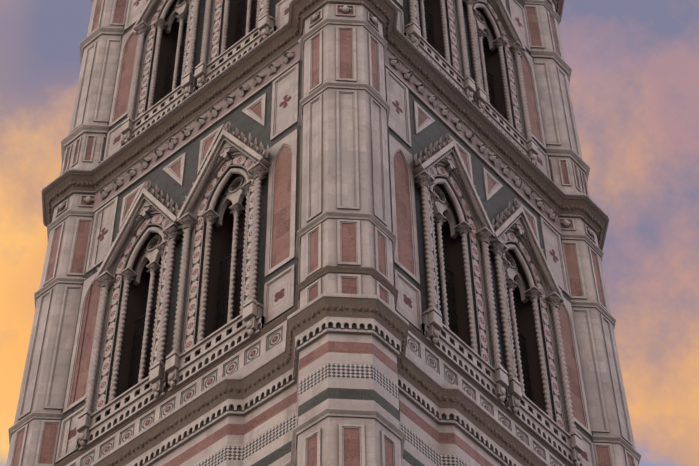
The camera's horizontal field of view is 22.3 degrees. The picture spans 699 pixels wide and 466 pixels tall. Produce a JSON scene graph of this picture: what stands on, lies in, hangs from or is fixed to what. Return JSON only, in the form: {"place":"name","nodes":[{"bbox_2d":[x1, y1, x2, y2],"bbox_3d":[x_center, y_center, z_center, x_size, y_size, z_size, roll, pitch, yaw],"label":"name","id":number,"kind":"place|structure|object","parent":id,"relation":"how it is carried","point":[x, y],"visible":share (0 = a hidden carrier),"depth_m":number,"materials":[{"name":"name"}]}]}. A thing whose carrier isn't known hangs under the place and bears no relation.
{"place":"outdoors","nodes":[
{"label":"outdoors","id":0,"kind":"place"},
{"bbox_2d":[6,0,127,465],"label":"corner buttress","id":1,"kind":"structure","parent":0,"point":[33,430],"depth_m":60.01,"materials":[{"name":"grey stone"}]},
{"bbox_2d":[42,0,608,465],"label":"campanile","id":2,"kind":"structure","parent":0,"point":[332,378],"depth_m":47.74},
{"bbox_2d":[54,0,301,465],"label":"tower wall","id":3,"kind":"structure","parent":2,"relation":"attached to","point":[174,202],"depth_m":56.18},
{"bbox_2d":[65,200,399,457],"bbox_3d":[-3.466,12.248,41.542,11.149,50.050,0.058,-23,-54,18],"label":"wall strip","id":4,"kind":"object","parent":2,"relation":"attached to","point":[84,332],"visible":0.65,"depth_m":56.12,"materials":[{"name":"white stone"}]},
{"bbox_2d":[384,0,596,465],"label":"tower wall","id":5,"kind":"structure","parent":2,"relation":"attached to","point":[487,211],"depth_m":56.85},
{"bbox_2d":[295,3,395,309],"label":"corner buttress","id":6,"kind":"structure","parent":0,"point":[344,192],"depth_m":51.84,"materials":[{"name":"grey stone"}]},
{"bbox_2d":[0,0,698,465],"label":"sky","id":7,"kind":"structure","parent":0,"point":[634,64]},
{"bbox_2d":[522,0,640,465],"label":"corner buttress","id":8,"kind":"structure","parent":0,"point":[607,405],"depth_m":61.88,"materials":[{"name":"grey stone"}]}
]}

